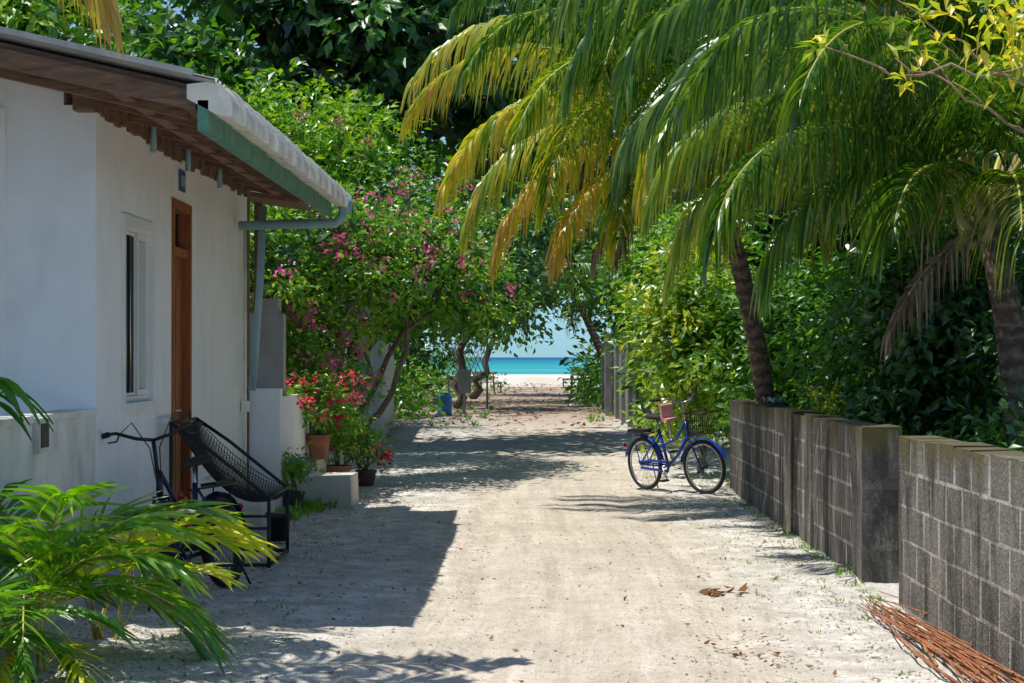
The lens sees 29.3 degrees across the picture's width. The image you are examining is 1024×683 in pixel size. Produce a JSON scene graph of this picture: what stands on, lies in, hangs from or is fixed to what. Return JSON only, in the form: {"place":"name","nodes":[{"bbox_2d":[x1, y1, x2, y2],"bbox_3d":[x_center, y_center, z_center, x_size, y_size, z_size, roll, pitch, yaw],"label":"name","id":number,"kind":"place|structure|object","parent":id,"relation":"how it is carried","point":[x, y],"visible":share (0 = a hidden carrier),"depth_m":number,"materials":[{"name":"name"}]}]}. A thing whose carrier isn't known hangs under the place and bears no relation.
{"place":"outdoors","nodes":[
{"label":"outdoors","id":0,"kind":"place"},
{"bbox_2d":[288,457,311,476],"bbox_3d":[-2.149,1.396,19.317,0.358,0.517,0.180,0,0,1],"label":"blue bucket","id":1,"kind":"object","parent":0,"point":[302,458],"visible":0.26,"depth_m":19.31,"materials":[{"name":"plastic"}]},
{"bbox_2d":[353,357,596,373],"bbox_3d":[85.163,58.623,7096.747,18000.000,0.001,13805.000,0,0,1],"label":"sea","id":2,"kind":"structure","parent":0,"point":[526,365],"depth_m":435.74,"materials":[{"name":"liquid"}]},
{"bbox_2d":[0,374,1011,682],"bbox_3d":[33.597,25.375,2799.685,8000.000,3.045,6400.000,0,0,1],"label":"ground","id":3,"kind":"structure","parent":0,"point":[524,464],"depth_m":12.89,"materials":[{"name":"beige sand"}]},
{"bbox_2d":[0,377,53,441],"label":"garden plant","id":4,"kind":"object","parent":3,"relation":"on","point":[10,389],"visible":1,"depth_m":9.76,"materials":[{"name":"green plant"}]},
{"bbox_2d":[0,409,96,653],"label":"garden wall","id":5,"kind":"structure","parent":3,"relation":"on","point":[61,457],"depth_m":10.93,"materials":[{"name":"paint"}]},
{"bbox_2d":[0,556,142,679],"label":"areca palm","id":6,"kind":"object","parent":3,"relation":"on","point":[105,621],"visible":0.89,"depth_m":8.93,"materials":[{"name":"green plant"}]},
{"bbox_2d":[58,0,124,62],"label":"coconut palm","id":7,"kind":"object","parent":3,"relation":"on","point":[107,13],"visible":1,"depth_m":10.15,"materials":[{"name":"yellow plant"}]},
{"bbox_2d":[0,0,199,68],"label":"leafy tree","id":8,"kind":"object","parent":3,"relation":"on","point":[39,16],"visible":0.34,"depth_m":26.10,"materials":[{"name":"green plant"}]},
{"bbox_2d":[0,78,246,602],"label":"walls","id":9,"kind":"structure","parent":3,"relation":"on","point":[74,185],"depth_m":12.19,"materials":[{"name":"white paint"}]},
{"bbox_2d":[121,213,156,411],"bbox_3d":[-2.546,-0.184,13.283,0.110,1.300,1.020,0,0,1],"label":"window","id":10,"kind":"structure","parent":9,"relation":"attached to","point":[137,287],"depth_m":13.35,"materials":[{"name":"white paint"}]},
{"bbox_2d":[0,42,304,202],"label":"eaves timber","id":11,"kind":"object","parent":9,"relation":"on","point":[158,114],"visible":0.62,"depth_m":11.55,"materials":[{"name":"brown wood"}]},
{"bbox_2d":[0,26,350,196],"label":"roof sheets","id":12,"kind":"object","parent":11,"relation":"on","point":[94,55],"visible":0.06,"depth_m":10.90,"materials":[{"name":"grey metal"}]},
{"bbox_2d":[187,82,347,215],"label":"fascia and gutter","id":13,"kind":"structure","parent":11,"relation":"attached to","point":[233,122],"depth_m":12.54,"materials":[{"name":"metal"}]},
{"bbox_2d":[171,198,191,514],"bbox_3d":[-2.580,0.219,14.921,0.182,2.560,0.780,0,0,1],"label":"door","id":14,"kind":"structure","parent":9,"relation":"attached to","point":[181,322],"depth_m":15.23,"materials":[{"name":"brown wood"}]},
{"bbox_2d":[179,169,185,192],"bbox_3d":[-2.511,-1.221,14.931,0.015,0.160,0.220,0,0,1],"label":"number plate","id":15,"kind":"object","parent":9,"relation":"attached to","point":[182,180],"visible":1,"depth_m":14.91,"materials":[{"name":"blue plastic"}]},
{"bbox_2d":[208,197,351,492],"bbox_3d":[-1.961,0.096,16.994,1.050,2.780,1.940,0,0,1],"label":"downpipe","id":16,"kind":"object","parent":9,"relation":"attached to","point":[262,225],"visible":0.86,"depth_m":17.58,"materials":[{"name":"grey plastic"}]},
{"bbox_2d":[0,478,251,682],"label":"areca palm","id":17,"kind":"object","parent":3,"relation":"on","point":[51,574],"visible":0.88,"depth_m":9.27,"materials":[{"name":"green plant"}]},
{"bbox_2d":[23,504,280,639],"bbox_3d":[-2.095,1.209,10.167,1.826,0.755,1.191,0,0,-21],"label":"areca palm","id":18,"kind":"object","parent":3,"relation":"on","point":[239,532],"visible":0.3,"depth_m":10.33,"materials":[{"name":"green plant"}]},
{"bbox_2d":[102,409,251,592],"bbox_3d":[-2.116,1.033,12.415,0.680,1.168,1.613,-8,-3,16],"label":"bicycle","id":19,"kind":"object","parent":3,"relation":"on","point":[217,496],"visible":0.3,"depth_m":12.50,"materials":[{"name":"metal"}]},
{"bbox_2d":[178,497,274,562],"bbox_3d":[-2.280,1.522,15.817,0.440,0.310,3.000,0,0,1],"label":"doorstep","id":20,"kind":"object","parent":3,"relation":"on","point":[259,508],"visible":0.07,"depth_m":16.42,"materials":[{"name":"concrete"}]},
{"bbox_2d":[169,417,288,567],"bbox_3d":[-2.076,1.095,14.493,0.726,1.043,1.076,0,0,1],"label":"net lounge chair","id":21,"kind":"object","parent":3,"relation":"on","point":[197,445],"visible":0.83,"depth_m":14.56,"materials":[{"name":"black metal"}]},
{"bbox_2d":[250,299,285,395],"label":"concrete wall","id":22,"kind":"structure","parent":3,"relation":"on","point":[271,370],"depth_m":19.43,"materials":[{"name":"grey concrete"}]},
{"bbox_2d":[265,512,291,541],"bbox_3d":[-1.908,1.513,16.012,0.220,0.230,0.220,0,0,1],"label":"plant pot","id":23,"kind":"object","parent":3,"relation":"on","point":[278,529],"visible":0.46,"depth_m":15.93,"materials":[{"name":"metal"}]},
{"bbox_2d":[247,191,310,489],"bbox_3d":[-2.996,0.003,19.088,1.950,3.300,1.100,0,0,1],"label":"lean to roof","id":24,"kind":"object","parent":3,"relation":"on","point":[257,199],"visible":0.31,"depth_m":18.64,"materials":[{"name":"wood"}]},
{"bbox_2d":[249,388,308,511],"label":"boundary wall","id":25,"kind":"structure","parent":3,"relation":"on","point":[276,423],"depth_m":18.62,"materials":[{"name":"white paint"}]},
{"bbox_2d":[281,441,326,508],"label":"potted plant","id":26,"kind":"object","parent":3,"relation":"on","point":[289,470],"visible":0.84,"depth_m":18.83,"materials":[{"name":"green plant"}]},
{"bbox_2d":[25,0,602,263],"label":"breadfruit tree","id":27,"kind":"object","parent":3,"relation":"on","point":[351,39],"visible":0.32,"depth_m":31.93,"materials":[{"name":"green plant"}]},
{"bbox_2d":[173,16,463,206],"bbox_3d":[-3.423,-1.242,27.806,7.296,6.001,4.902,0,-1,-42],"label":"leafy tree","id":28,"kind":"object","parent":3,"relation":"on","point":[334,108],"visible":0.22,"depth_m":27.59,"materials":[{"name":"green plant"}]},
{"bbox_2d":[293,451,358,508],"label":"concrete planter block","id":29,"kind":"structure","parent":3,"relation":"on","point":[342,487],"depth_m":19.56,"materials":[{"name":"white concrete"}]},
{"bbox_2d":[286,372,320,423],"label":"potted plant","id":30,"kind":"object","parent":29,"relation":"on","point":[302,397],"visible":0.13,"depth_m":20.18,"materials":[{"name":"green plant"}]},
{"bbox_2d":[265,273,356,433],"bbox_3d":[-2.381,0.247,21.325,1.394,2.007,1.106,0,-1,-37],"label":"potted plant","id":31,"kind":"object","parent":29,"relation":"on","point":[315,356],"visible":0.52,"depth_m":21.26,"materials":[{"name":"green plant"}]},
{"bbox_2d":[286,363,370,459],"bbox_3d":[-2.046,0.735,20.762,1.117,1.022,1.153,0,0,-23],"label":"potted plant","id":32,"kind":"object","parent":29,"relation":"on","point":[322,414],"visible":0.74,"depth_m":20.67,"materials":[{"name":"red plant"}]},
{"bbox_2d":[309,401,383,471],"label":"potted plant","id":33,"kind":"object","parent":29,"relation":"on","point":[339,440],"visible":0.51,"depth_m":21.58,"materials":[{"name":"green plant"}]},
{"bbox_2d":[313,326,389,450],"bbox_3d":[-2.025,0.518,22.639,1.428,1.487,1.166,0,-1,-40],"label":"potted plant","id":34,"kind":"object","parent":29,"relation":"on","point":[339,368],"visible":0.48,"depth_m":22.60,"materials":[{"name":"green plant"}]},
{"bbox_2d":[359,306,369,452],"bbox_3d":[-2.329,0.647,30.901,0.160,2.400,0.150,0,0,1],"label":"concrete post","id":35,"kind":"object","parent":3,"relation":"on","point":[366,411],"depth_m":30.83,"materials":[{"name":"grey concrete"}]},
{"bbox_2d":[225,59,504,425],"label":"shade tree","id":36,"kind":"object","parent":3,"relation":"on","point":[413,351],"visible":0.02,"depth_m":41.27,"materials":[{"name":"green plant"}]},
{"bbox_2d":[331,421,399,486],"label":"potted plant","id":37,"kind":"object","parent":3,"relation":"on","point":[366,476],"visible":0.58,"depth_m":22.43,"materials":[{"name":"green plant"}]},
{"bbox_2d":[370,337,393,441],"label":"wall","id":38,"kind":"structure","parent":3,"relation":"on","point":[387,415],"depth_m":36.28,"materials":[{"name":"white concrete"}]},
{"bbox_2d":[331,191,500,397],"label":"shade tree","id":39,"kind":"object","parent":3,"relation":"on","point":[432,342],"visible":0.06,"depth_m":62.44,"materials":[{"name":"green plant"}]},
{"bbox_2d":[250,104,586,464],"bbox_3d":[-1.719,-0.746,25.764,5.446,4.983,11.771,0,0,1],"label":"flowering bush","id":40,"kind":"object","parent":3,"relation":"on","point":[404,265],"visible":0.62,"depth_m":23.96,"materials":[{"name":"green plant"}]},
{"bbox_2d":[437,392,451,415],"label":"blue barrel","id":41,"kind":"object","parent":3,"relation":"on","point":[446,399],"visible":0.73,"depth_m":49.85,"materials":[{"name":"plastic"}]},
{"bbox_2d":[456,369,471,413],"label":"meter box","id":42,"kind":"object","parent":3,"relation":"on","point":[464,383],"visible":0.88,"depth_m":51.51,"materials":[{"name":"grey metal"}]},
{"bbox_2d":[447,342,487,407],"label":"lattice fence","id":43,"kind":"object","parent":3,"relation":"on","point":[486,372],"visible":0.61,"depth_m":58.01,"materials":[{"name":"wood"}]},
{"bbox_2d":[333,307,616,419],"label":"shrubs","id":44,"kind":"object","parent":3,"relation":"on","point":[408,405],"visible":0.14,"depth_m":57.43,"materials":[{"name":"green plant"}]},
{"bbox_2d":[473,372,502,392],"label":"wooden bench","id":45,"kind":"object","parent":3,"relation":"on","point":[493,378],"visible":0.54,"depth_m":81.52,"materials":[{"name":"grey wood"}]},
{"bbox_2d":[31,383,944,682],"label":"fallen leaves","id":46,"kind":"object","parent":3,"relation":"on","point":[733,653],"visible":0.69,"depth_m":18.21,"materials":[{"name":"brown plant"}]},
{"bbox_2d":[0,478,1006,682],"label":"pebbles","id":47,"kind":"object","parent":3,"relation":"on","point":[346,643],"visible":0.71,"depth_m":11.55,"materials":[{"name":"white gravel"}]},
{"bbox_2d":[434,165,603,408],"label":"shade tree","id":48,"kind":"object","parent":3,"relation":"on","point":[533,274],"visible":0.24,"depth_m":55.43,"materials":[{"name":"green plant"}]},
{"bbox_2d":[17,0,1023,415],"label":"background trees","id":49,"kind":"object","parent":3,"relation":"on","point":[757,228],"visible":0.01,"depth_m":33.02,"materials":[{"name":"green plant"}]},
{"bbox_2d":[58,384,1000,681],"bbox_3d":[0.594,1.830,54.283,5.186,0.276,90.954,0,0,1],"label":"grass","id":50,"kind":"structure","parent":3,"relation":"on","point":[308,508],"depth_m":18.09,"materials":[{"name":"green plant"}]},
{"bbox_2d":[442,147,653,398],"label":"shade tree","id":51,"kind":"object","parent":3,"relation":"on","point":[476,392],"visible":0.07,"depth_m":65.27,"materials":[{"name":"green plant"}]},
{"bbox_2d":[502,253,633,361],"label":"shade tree","id":52,"kind":"object","parent":3,"relation":"on","point":[585,313],"visible":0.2,"depth_m":59.03,"materials":[{"name":"green plant"}]},
{"bbox_2d":[562,370,581,386],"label":"wooden bench","id":53,"kind":"object","parent":3,"relation":"on","point":[572,380],"visible":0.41,"depth_m":95.20,"materials":[{"name":"grey wood"}]},
{"bbox_2d":[541,136,671,399],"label":"shade tree","id":54,"kind":"object","parent":3,"relation":"on","point":[598,326],"visible":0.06,"depth_m":61.62,"materials":[{"name":"green plant"}]},
{"bbox_2d":[605,334,611,415],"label":"concrete post","id":55,"kind":"object","parent":3,"relation":"on","point":[608,387],"visible":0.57,"depth_m":49.97,"materials":[{"name":"grey concrete"}]},
{"bbox_2d":[601,338,650,436],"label":"grey fence","id":56,"kind":"object","parent":3,"relation":"on","point":[621,403],"visible":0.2,"depth_m":44.50,"materials":[{"name":"grey wood"}]},
{"bbox_2d":[562,199,782,390],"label":"shade tree","id":57,"kind":"object","parent":3,"relation":"on","point":[603,277],"visible":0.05,"depth_m":44.55,"materials":[{"name":"green plant"}]},
{"bbox_2d":[623,386,725,493],"bbox_3d":[1.722,1.100,21.732,0.646,1.166,1.651,-7,3,-35],"label":"bicycle","id":58,"kind":"object","parent":3,"relation":"on","point":[666,412],"visible":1,"depth_m":21.66,"materials":[{"name":"metal"}]},
{"bbox_2d":[581,183,772,451],"bbox_3d":[2.877,-0.379,30.316,3.119,4.336,8.312,0,0,9],"label":"hedge bush","id":59,"kind":"object","parent":3,"relation":"on","point":[662,232],"visible":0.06,"depth_m":28.71,"materials":[{"name":"green plant"}]},
{"bbox_2d":[600,224,765,473],"bbox_3d":[2.365,0.049,26.265,2.312,3.345,6.816,0,0,1],"label":"croton bush","id":60,"kind":"object","parent":3,"relation":"on","point":[671,340],"visible":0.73,"depth_m":24.28,"materials":[{"name":"green plant"}]},
{"bbox_2d":[399,0,1012,403],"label":"coconut palm","id":61,"kind":"object","parent":3,"relation":"on","point":[588,116],"visible":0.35,"depth_m":19.42,"materials":[{"name":"green plant"}]},
{"bbox_2d":[695,583,747,596],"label":"dry leaf","id":62,"kind":"object","parent":3,"relation":"on","point":[708,592],"visible":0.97,"depth_m":12.36,"materials":[{"name":"brown plant"}]},
{"bbox_2d":[688,215,852,485],"bbox_3d":[3.230,0.052,23.295,2.338,3.411,3.520,0,0,1],"label":"shrub","id":63,"kind":"object","parent":3,"relation":"on","point":[744,388],"visible":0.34,"depth_m":22.98,"materials":[{"name":"green plant"}]},
{"bbox_2d":[549,0,1023,253],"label":"coconut palm","id":64,"kind":"object","parent":3,"relation":"on","point":[600,12],"visible":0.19,"depth_m":16.80,"materials":[{"name":"green plant"}]},
{"bbox_2d":[730,399,901,583],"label":"concrete block wall","id":65,"kind":"structure","parent":3,"relation":"on","point":[828,485],"depth_m":14.73,"materials":[{"name":"grey concrete"}]},
{"bbox_2d":[801,381,845,415],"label":"plant","id":66,"kind":"object","parent":65,"relation":"on","point":[825,405],"visible":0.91,"depth_m":17.09,"materials":[{"name":"green plant"}]},
{"bbox_2d":[608,0,1023,449],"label":"coconut palm","id":67,"kind":"object","parent":3,"relation":"on","point":[933,136],"visible":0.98,"depth_m":13.79,"materials":[{"name":"green plant"}]},
{"bbox_2d":[767,224,944,429],"bbox_3d":[4.001,0.211,19.784,2.911,2.982,4.600,0,0,1],"label":"shrub","id":68,"kind":"object","parent":3,"relation":"on","point":[838,286],"visible":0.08,"depth_m":19.35,"materials":[{"name":"green plant"}]},
{"bbox_2d":[794,0,1023,133],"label":"yellow leaved tree","id":69,"kind":"object","parent":3,"relation":"on","point":[1011,33],"visible":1,"depth_m":11.59,"materials":[{"name":"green plant"}]},
{"bbox_2d":[800,229,1023,442],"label":"shrub","id":70,"kind":"object","parent":3,"relation":"on","point":[907,398],"visible":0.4,"depth_m":16.33,"materials":[{"name":"green plant"}]},
{"bbox_2d":[815,185,1023,434],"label":"shrub","id":71,"kind":"object","parent":3,"relation":"on","point":[963,305],"visible":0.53,"depth_m":16.43,"materials":[{"name":"green plant"}]},
{"bbox_2d":[856,591,1023,682],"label":"dried palm stalks","id":72,"kind":"object","parent":3,"relation":"on","point":[973,660],"visible":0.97,"depth_m":9.66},
{"bbox_2d":[866,61,1023,435],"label":"shrub","id":73,"kind":"object","parent":3,"relation":"on","point":[1022,250],"visible":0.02,"depth_m":18.57,"materials":[{"name":"green plant"}]},
{"bbox_2d":[898,436,1023,682],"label":"concrete block wall","id":74,"kind":"structure","parent":3,"relation":"on","point":[961,540],"depth_m":10.04,"materials":[{"name":"grey concrete"}]},
{"bbox_2d":[933,377,1023,451],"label":"shrub","id":75,"kind":"object","parent":3,"relation":"on","point":[983,436],"visible":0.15,"depth_m":13.29,"materials":[{"name":"green plant"}]},
{"bbox_2d":[938,271,1023,446],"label":"shrub","id":76,"kind":"object","parent":3,"relation":"on","point":[996,368],"visible":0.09,"depth_m":15.41,"materials":[{"name":"green plant"}]},
{"bbox_2d":[68,0,1001,356],"label":"sky","id":77,"kind":"structure","parent":0,"point":[562,343],"materials":[{"name":"blue"}]},
{"bbox_2d":[760,396,788,405],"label":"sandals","id":78,"kind":"object","parent":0,"point":[772,402],"visible":1,"depth_m":18.50,"materials":[{"name":"rubber"}]}
]}

